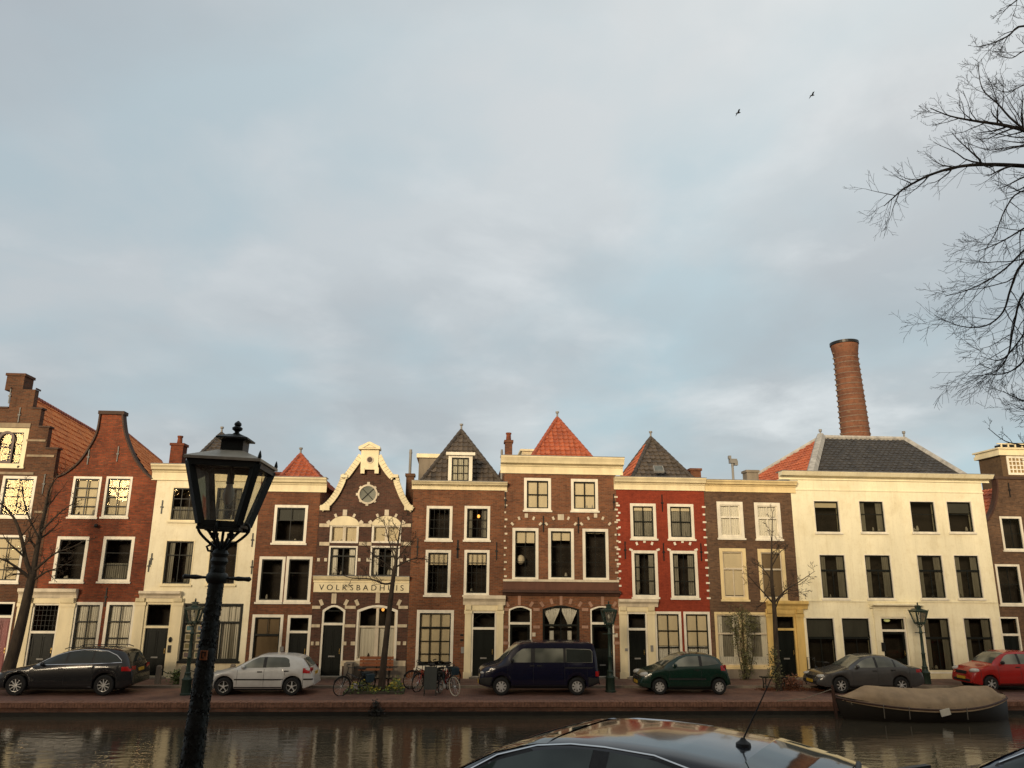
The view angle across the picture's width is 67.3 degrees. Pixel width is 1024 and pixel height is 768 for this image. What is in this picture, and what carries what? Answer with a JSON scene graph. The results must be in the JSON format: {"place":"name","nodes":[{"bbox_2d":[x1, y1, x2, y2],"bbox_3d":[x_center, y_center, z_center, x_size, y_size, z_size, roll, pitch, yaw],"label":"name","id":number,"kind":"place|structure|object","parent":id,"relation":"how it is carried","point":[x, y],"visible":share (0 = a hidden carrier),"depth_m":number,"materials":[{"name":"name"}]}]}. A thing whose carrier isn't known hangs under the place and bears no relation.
{"place":"outdoors","nodes":[
{"label":"outdoors","id":0,"kind":"place"},
{"bbox_2d":[0,714,1023,767],"bbox_3d":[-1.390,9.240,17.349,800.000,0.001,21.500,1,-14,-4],"label":"canal water","id":1,"kind":"structure","parent":0,"point":[455,741],"depth_m":23.43,"materials":[{"name":"liquid"}]},
{"bbox_2d":[831,685,1008,721],"bbox_3d":[14.704,11.638,27.699,6.474,1.490,1.927,1,-14,-4],"label":"sloop","id":2,"kind":"object","parent":1,"relation":"on","point":[953,704],"visible":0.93,"depth_m":27.17,"materials":[{"name":"beige fabric"}]},
{"bbox_2d":[0,688,1023,700],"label":"street","id":3,"kind":"structure","parent":0,"point":[172,694],"depth_m":29.30,"materials":[{"name":"brick"}]},
{"bbox_2d":[0,460,95,689],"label":"bare tree","id":4,"kind":"object","parent":3,"relation":"on","point":[14,648],"visible":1,"depth_m":30.90,"materials":[{"name":"brown plant"}]},
{"bbox_2d":[0,644,149,695],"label":"parked car","id":5,"kind":"object","parent":3,"relation":"on","point":[103,670],"visible":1,"depth_m":28.53,"materials":[{"name":"black paint"}]},
{"bbox_2d":[180,598,204,695],"bbox_3d":[-12.188,9.937,29.177,0.606,3.484,0.606,1,-14,-4],"label":"street lamp","id":6,"kind":"object","parent":3,"relation":"on","point":[187,679],"visible":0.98,"depth_m":29.15,"materials":[{"name":"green metal"}]},
{"bbox_2d":[212,652,320,695],"bbox_3d":[-9.613,11.147,29.701,4.185,1.439,1.960,1,-14,-4],"label":"parked car","id":7,"kind":"object","parent":3,"relation":"on","point":[288,673],"visible":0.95,"depth_m":28.95,"materials":[{"name":"silver metal"}]},
{"bbox_2d":[343,675,404,694],"bbox_3d":[-5.335,11.712,29.947,2.351,0.651,1.280,1,-14,-4],"label":"flower bed","id":8,"kind":"object","parent":3,"relation":"on","point":[391,689],"visible":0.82,"depth_m":29.53,"materials":[{"name":"green plant"}]},
{"bbox_2d":[332,510,429,690],"bbox_3d":[-5.228,8.486,30.519,3.862,7.098,1.546,4,-15,-13],"label":"bare tree","id":9,"kind":"object","parent":3,"relation":"on","point":[382,671],"visible":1,"depth_m":30.50,"materials":[{"name":"brown plant"}]},
{"bbox_2d":[478,640,599,694],"bbox_3d":[1.004,11.195,30.517,4.702,1.940,2.162,1,-14,-4],"label":"parked van","id":10,"kind":"object","parent":3,"relation":"on","point":[571,666],"visible":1,"depth_m":29.70,"materials":[{"name":"blue paint"}]},
{"bbox_2d":[128,685,1023,687],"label":"kerb","id":11,"kind":"structure","parent":3,"relation":"on","point":[481,686],"depth_m":31.60,"materials":[{"name":"grey stone"}]},
{"bbox_2d":[600,601,617,692],"bbox_3d":[3.928,10.548,30.982,0.606,3.484,0.606,1,-14,-4],"label":"street lamp","id":12,"kind":"object","parent":3,"relation":"on","point":[610,682],"visible":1,"depth_m":30.93,"materials":[{"name":"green metal"}]},
{"bbox_2d":[633,651,730,694],"bbox_3d":[6.743,11.564,30.903,3.645,1.520,1.912,1,-14,-4],"label":"parked car","id":13,"kind":"object","parent":3,"relation":"on","point":[686,670],"visible":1,"depth_m":30.16,"materials":[{"name":"green paint"}]},
{"bbox_2d":[742,504,816,690],"bbox_3d":[11.363,8.829,32.291,3.692,7.598,1.662,1,-14,-4],"label":"bare tree","id":14,"kind":"object","parent":3,"relation":"on","point":[773,600],"visible":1,"depth_m":32.11,"materials":[{"name":"brown plant"}]},
{"bbox_2d":[803,653,924,692],"bbox_3d":[14.412,11.888,31.731,4.477,1.438,1.956,1,-14,-4],"label":"parked car","id":15,"kind":"object","parent":3,"relation":"on","point":[850,671],"visible":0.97,"depth_m":30.98,"materials":[{"name":"grey paint"}]},
{"bbox_2d":[952,649,1023,688],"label":"parked car","id":16,"kind":"object","parent":3,"relation":"on","point":[995,669],"visible":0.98,"depth_m":31.86,"materials":[{"name":"red paint"}]},
{"bbox_2d":[0,0,1023,493],"label":"sky","id":17,"kind":"structure","parent":0,"point":[328,229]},
{"bbox_2d":[135,678,962,684],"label":"pavement","id":18,"kind":"structure","parent":0,"point":[618,681],"depth_m":32.77,"materials":[{"name":"brick"}]},
{"bbox_2d":[723,604,760,679],"bbox_3d":[10.371,11.663,34.511,1.883,3.449,0.894,1,-14,-4],"label":"climbing shrub","id":19,"kind":"object","parent":18,"relation":"on","point":[744,663],"visible":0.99,"depth_m":34.52,"materials":[{"name":"green plant"}]},
{"bbox_2d":[908,602,930,683],"bbox_3d":[17.957,11.369,33.679,0.606,3.484,0.606,1,-14,-4],"label":"street lamp","id":20,"kind":"object","parent":18,"relation":"on","point":[922,617],"visible":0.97,"depth_m":33.73,"materials":[{"name":"green metal"}]},
{"bbox_2d":[972,443,1023,489],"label":"roof tower","id":21,"kind":"structure","parent":0,"point":[1003,459],"depth_m":51.81,"materials":[{"name":"brick"}]},
{"label":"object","id":22,"kind":"structure","parent":0,"visible":0},
{"bbox_2d":[179,421,277,767],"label":"street lamp","id":23,"kind":"object","parent":22,"relation":"on","point":[231,457],"visible":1,"depth_m":6.11,"materials":[{"name":"black metal"}]},
{"bbox_2d":[460,662,867,767],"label":"car","id":24,"kind":"object","parent":22,"relation":"on","point":[625,743],"visible":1,"depth_m":4.90,"materials":[{"name":"black paint"}]},
{"bbox_2d":[844,0,1023,461],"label":"bare tree","id":25,"kind":"object","parent":22,"relation":"on","point":[1018,127],"visible":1,"depth_m":8.65,"materials":[{"name":"brown plant"}]},
{"bbox_2d":[900,747,1023,767],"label":"car","id":26,"kind":"object","parent":22,"relation":"on","point":[1014,759],"visible":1,"depth_m":5.91,"materials":[{"name":"blue paint"}]},
{"label":"far ground","id":27,"kind":"structure","parent":0,"visible":0},
{"bbox_2d":[0,373,95,671],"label":"canal house","id":28,"kind":"structure","parent":27,"relation":"on","point":[40,438],"depth_m":34.84,"materials":[{"name":"brown brick"}]},
{"bbox_2d":[0,602,14,671],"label":"door","id":29,"kind":"structure","parent":28,"relation":"in","point":[6,608],"depth_m":33.00,"materials":[{"name":"white paint"}]},
{"bbox_2d":[0,535,25,583],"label":"window","id":30,"kind":"structure","parent":28,"relation":"in","point":[16,559],"depth_m":33.78,"materials":[{"name":"white paint"}]},
{"bbox_2d":[0,428,29,468],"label":"window","id":31,"kind":"structure","parent":28,"relation":"in","point":[21,434],"depth_m":35.00,"materials":[{"name":"beige paint"}]},
{"bbox_2d":[0,476,36,518],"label":"window","id":32,"kind":"structure","parent":28,"relation":"in","point":[9,497],"depth_m":34.48,"materials":[{"name":"beige glass"}]},
{"bbox_2d":[14,410,162,667],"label":"canal house","id":33,"kind":"structure","parent":27,"relation":"on","point":[90,595],"depth_m":34.11,"materials":[{"name":"red brick"}]},
{"bbox_2d":[24,603,59,665],"bbox_3d":[-20.155,11.067,33.338,1.334,3.105,0.912,1,-14,-4],"label":"door","id":34,"kind":"structure","parent":33,"relation":"in","point":[40,644],"depth_m":32.99,"materials":[{"name":"white paint"}]},
{"bbox_2d":[49,536,89,583],"bbox_3d":[-19.428,7.865,34.101,1.956,2.326,0.825,1,-14,-4],"label":"window","id":35,"kind":"structure","parent":33,"relation":"in","point":[75,572],"depth_m":34.34,"materials":[{"name":"white paint"}]},
{"bbox_2d":[66,476,101,518],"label":"window","id":36,"kind":"structure","parent":33,"relation":"in","point":[86,488],"depth_m":34.59,"materials":[{"name":"white paint"}]},
{"bbox_2d":[69,602,102,650],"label":"window","id":37,"kind":"structure","parent":33,"relation":"in","point":[87,615],"depth_m":33.28,"materials":[{"name":"grey glass"}]},
{"bbox_2d":[96,536,134,583],"bbox_3d":[-17.465,7.896,34.236,1.946,2.334,0.825,1,-14,-4],"label":"window","id":38,"kind":"structure","parent":33,"relation":"in","point":[117,552],"depth_m":34.04,"materials":[{"name":"white paint"}]},
{"bbox_2d":[99,476,132,518],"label":"window","id":39,"kind":"structure","parent":33,"relation":"in","point":[117,494],"depth_m":34.68,"materials":[{"name":"white paint"}]},
{"bbox_2d":[101,602,134,646],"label":"window","id":40,"kind":"structure","parent":33,"relation":"in","point":[119,616],"depth_m":33.38,"materials":[{"name":"grey glass"}]},
{"bbox_2d":[130,426,261,678],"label":"canal house","id":41,"kind":"structure","parent":27,"relation":"on","point":[178,544],"depth_m":34.09,"materials":[{"name":"beige paint"}]},
{"bbox_2d":[140,602,172,675],"bbox_3d":[-15.431,11.144,33.663,1.376,3.202,0.912,1,-14,-4],"label":"door","id":42,"kind":"structure","parent":41,"relation":"in","point":[158,615],"depth_m":33.34,"materials":[{"name":"black paint"}]},
{"bbox_2d":[159,540,194,586],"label":"window","id":43,"kind":"structure","parent":41,"relation":"in","point":[179,554],"depth_m":34.31,"materials":[{"name":"beige paint"}]},
{"bbox_2d":[167,486,194,522],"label":"window","id":44,"kind":"structure","parent":41,"relation":"in","point":[181,510],"depth_m":34.80,"materials":[{"name":"glass"}]},
{"bbox_2d":[176,603,243,662],"bbox_3d":[-13.108,10.973,33.766,3.129,2.785,0.825,1,-14,-4],"label":"window","id":45,"kind":"structure","parent":41,"relation":"in","point":[228,645],"depth_m":33.55,"materials":[{"name":"grey glass"}]},
{"bbox_2d":[204,540,238,586],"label":"window","id":46,"kind":"structure","parent":41,"relation":"in","point":[231,566],"depth_m":34.81,"materials":[{"name":"beige paint"}]},
{"bbox_2d":[215,486,243,520],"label":"window","id":47,"kind":"structure","parent":41,"relation":"in","point":[224,512],"depth_m":35.04,"materials":[{"name":"glass"}]},
{"bbox_2d":[245,447,334,661],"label":"canal house","id":48,"kind":"structure","parent":27,"relation":"on","point":[301,490],"depth_m":34.66,"materials":[{"name":"brown brick"}]},
{"bbox_2d":[249,614,293,659],"bbox_3d":[-10.748,11.356,33.871,1.940,2.536,0.764,1,-14,-4],"label":"window","id":49,"kind":"structure","parent":48,"relation":"in","point":[266,630],"depth_m":33.69,"materials":[{"name":"white paint"}]},
{"bbox_2d":[254,556,295,603],"bbox_3d":[-10.740,8.852,34.482,1.743,2.359,0.825,1,-14,-4],"label":"window","id":50,"kind":"structure","parent":48,"relation":"in","point":[271,571],"depth_m":34.74,"materials":[{"name":"white paint"}]},
{"bbox_2d":[270,505,307,544],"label":"window","id":51,"kind":"structure","parent":48,"relation":"in","point":[290,521],"depth_m":35.05,"materials":[{"name":"black glass"}]},
{"bbox_2d":[283,556,312,603],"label":"window","id":52,"kind":"structure","parent":48,"relation":"in","point":[303,565],"depth_m":34.53,"materials":[{"name":"white paint"}]},
{"bbox_2d":[285,615,311,655],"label":"door","id":53,"kind":"structure","parent":48,"relation":"in","point":[297,639],"depth_m":33.73,"materials":[{"name":"white paint"}]},
{"bbox_2d":[309,442,413,680],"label":"canal house","id":54,"kind":"structure","parent":27,"relation":"on","point":[348,625],"depth_m":34.67,"materials":[{"name":"brown brick"}]},
{"bbox_2d":[319,605,344,675],"bbox_3d":[-7.920,11.376,34.151,1.195,3.127,0.912,1,-14,-4],"label":"door","id":55,"kind":"structure","parent":54,"relation":"in","point":[333,616],"depth_m":33.78,"materials":[{"name":"white paint"}]},
{"bbox_2d":[327,546,357,575],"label":"window","id":56,"kind":"structure","parent":54,"relation":"in","point":[337,558],"depth_m":34.74,"materials":[{"name":"white paint"}]},
{"bbox_2d":[329,525,358,549],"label":"window","id":57,"kind":"structure","parent":54,"relation":"in","point":[338,533],"depth_m":34.99,"materials":[{"name":"white paint"}]},
{"bbox_2d":[354,605,397,660],"bbox_3d":[-6.004,11.165,34.265,2.392,2.755,0.764,1,-14,-4],"label":"window","id":58,"kind":"structure","parent":54,"relation":"in","point":[370,625],"depth_m":34.04,"materials":[{"name":"white paint"}]},
{"bbox_2d":[369,546,399,576],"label":"window","id":59,"kind":"structure","parent":54,"relation":"in","point":[378,570],"depth_m":34.86,"materials":[{"name":"white paint"}]},
{"bbox_2d":[371,525,400,549],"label":"window","id":60,"kind":"structure","parent":54,"relation":"in","point":[378,531],"depth_m":35.12,"materials":[{"name":"white paint"}]},
{"bbox_2d":[405,424,507,678],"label":"canal house","id":61,"kind":"structure","parent":27,"relation":"on","point":[454,494],"depth_m":35.10,"materials":[{"name":"brown brick"}]},
{"bbox_2d":[414,610,453,669],"bbox_3d":[-3.447,11.458,34.345,2.244,2.843,0.825,1,-14,-4],"label":"window","id":62,"kind":"structure","parent":61,"relation":"in","point":[434,628],"depth_m":34.17,"materials":[{"name":"white paint"}]},
{"bbox_2d":[423,550,450,596],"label":"window","id":63,"kind":"structure","parent":61,"relation":"in","point":[437,570],"depth_m":35.02,"materials":[{"name":"white paint"}]},
{"bbox_2d":[424,506,452,541],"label":"window","id":64,"kind":"structure","parent":61,"relation":"in","point":[438,518],"depth_m":35.50,"materials":[{"name":"black glass"}]},
{"bbox_2d":[462,550,489,596],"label":"window","id":65,"kind":"structure","parent":61,"relation":"in","point":[476,562],"depth_m":35.13,"materials":[{"name":"white paint"}]},
{"bbox_2d":[463,506,490,541],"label":"window","id":66,"kind":"structure","parent":61,"relation":"in","point":[476,518],"depth_m":35.57,"materials":[{"name":"black glass"}]},
{"bbox_2d":[470,611,496,676],"bbox_3d":[-1.290,11.652,34.563,1.318,2.915,0.912,1,-14,-4],"label":"door","id":67,"kind":"structure","parent":61,"relation":"in","point":[483,624],"depth_m":34.25,"materials":[{"name":"white paint"}]},
{"bbox_2d":[0,699,1023,716],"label":"quay wall","id":68,"kind":"structure","parent":27,"relation":"on","point":[390,707],"depth_m":27.47,"materials":[{"name":"brick"}]},
{"bbox_2d":[498,411,624,678],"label":"canal house","id":69,"kind":"structure","parent":27,"relation":"on","point":[560,571],"depth_m":35.66,"materials":[{"name":"brown brick"}]},
{"bbox_2d":[508,606,531,647],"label":"door","id":70,"kind":"structure","parent":69,"relation":"in","point":[519,616],"depth_m":35.16,"materials":[{"name":"white paint"}]},
{"bbox_2d":[512,528,537,578],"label":"window","id":71,"kind":"structure","parent":69,"relation":"in","point":[524,540],"depth_m":35.55,"materials":[{"name":"white paint"}]},
{"bbox_2d":[523,478,551,511],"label":"window","id":72,"kind":"structure","parent":69,"relation":"in","point":[537,491],"depth_m":36.04,"materials":[{"name":"white paint"}]},
{"bbox_2d":[548,528,573,579],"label":"window","id":73,"kind":"structure","parent":69,"relation":"in","point":[560,540],"depth_m":35.73,"materials":[{"name":"white paint"}]},
{"bbox_2d":[543,606,579,639],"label":"window","id":74,"kind":"structure","parent":69,"relation":"in","point":[559,622],"depth_m":34.87,"materials":[{"name":"black glass"}]},
{"bbox_2d":[570,479,599,512],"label":"window","id":75,"kind":"structure","parent":69,"relation":"in","point":[584,492],"depth_m":36.18,"materials":[{"name":"beige glass"}]},
{"bbox_2d":[582,529,608,579],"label":"window","id":76,"kind":"structure","parent":69,"relation":"in","point":[595,541],"depth_m":35.97,"materials":[{"name":"white paint"}]},
{"bbox_2d":[590,606,614,676],"bbox_3d":[4.035,11.670,34.946,1.270,3.166,0.912,1,-14,-4],"label":"door","id":77,"kind":"structure","parent":69,"relation":"in","point":[599,640],"depth_m":34.74,"materials":[{"name":"white paint"}]},
{"bbox_2d":[613,431,711,678],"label":"canal house","id":78,"kind":"structure","parent":27,"relation":"on","point":[664,598],"depth_m":35.71,"materials":[{"name":"red brick"}]},
{"bbox_2d":[627,612,648,676],"bbox_3d":[5.619,11.833,35.020,1.143,2.915,0.912,1,-14,-4],"label":"door","id":79,"kind":"structure","parent":78,"relation":"in","point":[637,632],"depth_m":34.69,"materials":[{"name":"black paint"}]},
{"bbox_2d":[630,503,657,540],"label":"window","id":80,"kind":"structure","parent":78,"relation":"in","point":[642,515],"depth_m":36.08,"materials":[{"name":"white paint"}]},
{"bbox_2d":[631,550,659,598],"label":"window","id":81,"kind":"structure","parent":78,"relation":"in","point":[645,585],"depth_m":35.56,"materials":[{"name":"white paint"}]},
{"bbox_2d":[655,611,682,661],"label":"window","id":82,"kind":"structure","parent":78,"relation":"in","point":[668,627],"depth_m":34.91,"materials":[{"name":"white paint"}]},
{"bbox_2d":[667,504,695,540],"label":"window","id":83,"kind":"structure","parent":78,"relation":"in","point":[680,516],"depth_m":36.20,"materials":[{"name":"white paint"}]},
{"bbox_2d":[670,551,700,599],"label":"window","id":84,"kind":"structure","parent":78,"relation":"in","point":[683,564],"depth_m":35.67,"materials":[{"name":"white paint"}]},
{"bbox_2d":[683,612,711,654],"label":"window","id":85,"kind":"structure","parent":78,"relation":"in","point":[697,630],"depth_m":35.01,"materials":[{"name":"beige glass"}]},
{"bbox_2d":[704,456,815,679],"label":"canal house","id":86,"kind":"structure","parent":27,"relation":"on","point":[738,538],"depth_m":35.86,"materials":[{"name":"brown brick"}]},
{"bbox_2d":[714,612,743,668],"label":"window","id":87,"kind":"structure","parent":86,"relation":"in","point":[725,652],"depth_m":35.05,"materials":[{"name":"paint"}]},
{"bbox_2d":[716,501,745,539],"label":"window","id":88,"kind":"structure","parent":86,"relation":"in","point":[730,519],"depth_m":36.37,"materials":[{"name":"white paint"}]},
{"bbox_2d":[719,548,749,601],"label":"window","id":89,"kind":"structure","parent":86,"relation":"in","point":[732,560],"depth_m":35.77,"materials":[{"name":"paint"}]},
{"bbox_2d":[742,612,773,668],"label":"window","id":90,"kind":"structure","parent":86,"relation":"in","point":[761,659],"depth_m":35.15,"materials":[{"name":"paint"}]},
{"bbox_2d":[754,502,783,540],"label":"window","id":91,"kind":"structure","parent":86,"relation":"in","point":[761,510],"depth_m":36.48,"materials":[{"name":"white paint"}]},
{"bbox_2d":[757,549,789,601],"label":"window","id":92,"kind":"structure","parent":86,"relation":"in","point":[764,555],"depth_m":35.91,"materials":[{"name":"paint"}]},
{"bbox_2d":[777,615,799,676],"bbox_3d":[12.477,12.046,35.465,1.219,2.844,0.912,1,-14,-4],"label":"door","id":93,"kind":"structure","parent":86,"relation":"in","point":[787,635],"depth_m":35.11,"materials":[{"name":"paint"}]},
{"bbox_2d":[829,339,870,435],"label":"factory chimney","id":94,"kind":"object","parent":27,"relation":"on","point":[853,417],"visible":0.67,"depth_m":63.22,"materials":[{"name":"brick"}]},
{"bbox_2d":[758,429,1004,678],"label":"canal house","id":95,"kind":"structure","parent":27,"relation":"on","point":[890,532],"depth_m":36.58,"materials":[{"name":"white paint"}]},
{"bbox_2d":[805,617,837,668],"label":"window","id":96,"kind":"structure","parent":95,"relation":"in","point":[819,630],"depth_m":35.53,"materials":[{"name":"white paint"}]},
{"bbox_2d":[813,500,842,533],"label":"window","id":97,"kind":"structure","parent":95,"relation":"in","point":[825,517],"depth_m":37.27,"materials":[{"name":"black glass"}]},
{"bbox_2d":[818,554,850,600],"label":"window","id":98,"kind":"structure","parent":95,"relation":"in","point":[833,572],"depth_m":36.19,"materials":[{"name":"white paint"}]},
{"bbox_2d":[829,617,872,663],"bbox_3d":[15.824,12.124,35.610,1.975,2.754,0.764,1,-14,-4],"label":"window","id":99,"kind":"structure","parent":95,"relation":"in","point":[856,631],"depth_m":35.64,"materials":[{"name":"white paint"}]},
{"bbox_2d":[858,500,888,533],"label":"window","id":100,"kind":"structure","parent":95,"relation":"in","point":[871,516],"depth_m":37.01,"materials":[{"name":"black glass"}]},
{"bbox_2d":[863,554,896,600],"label":"window","id":101,"kind":"structure","parent":95,"relation":"in","point":[878,567],"depth_m":36.34,"materials":[{"name":"white paint"}]},
{"bbox_2d":[880,617,910,665],"bbox_3d":[17.602,12.217,35.795,1.439,2.768,0.912,1,-14,-4],"label":"door","id":102,"kind":"structure","parent":95,"relation":"in","point":[895,638],"depth_m":36.13,"materials":[{"name":"white paint"}]},
{"bbox_2d":[909,501,939,533],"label":"window","id":103,"kind":"structure","parent":95,"relation":"in","point":[920,511],"depth_m":37.66,"materials":[{"name":"black glass"}]},
{"bbox_2d":[916,554,949,600],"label":"window","id":104,"kind":"structure","parent":95,"relation":"in","point":[929,572],"depth_m":36.53,"materials":[{"name":"white paint"}]},
{"bbox_2d":[923,617,954,673],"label":"window","id":105,"kind":"structure","parent":95,"relation":"in","point":[938,639],"depth_m":35.82,"materials":[{"name":"white paint"}]},
{"bbox_2d":[946,501,976,533],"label":"window","id":106,"kind":"structure","parent":95,"relation":"in","point":[957,511],"depth_m":37.39,"materials":[{"name":"black glass"}]},
{"bbox_2d":[953,555,986,600],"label":"window","id":107,"kind":"structure","parent":95,"relation":"in","point":[969,583],"depth_m":36.63,"materials":[{"name":"white paint"}]},
{"bbox_2d":[962,617,995,661],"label":"window","id":108,"kind":"structure","parent":95,"relation":"in","point":[976,629],"depth_m":36.00,"materials":[{"name":"white paint"}]},
{"bbox_2d":[982,476,1023,650],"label":"canal house","id":109,"kind":"structure","parent":27,"relation":"on","point":[1003,498],"depth_m":37.08,"materials":[{"name":"brown brick"}]},
{"bbox_2d":[995,564,1023,606],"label":"window","id":110,"kind":"structure","parent":109,"relation":"in","point":[1002,570],"depth_m":36.69,"materials":[{"name":"white paint"}]},
{"bbox_2d":[998,617,1022,650],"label":"window","id":111,"kind":"structure","parent":109,"relation":"in","point":[1012,640],"depth_m":35.93,"materials":[{"name":"white paint"}]},
{"bbox_2d":[999,516,1023,551],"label":"window","id":112,"kind":"structure","parent":109,"relation":"in","point":[1009,529],"depth_m":37.30,"materials":[{"name":"black glass"}]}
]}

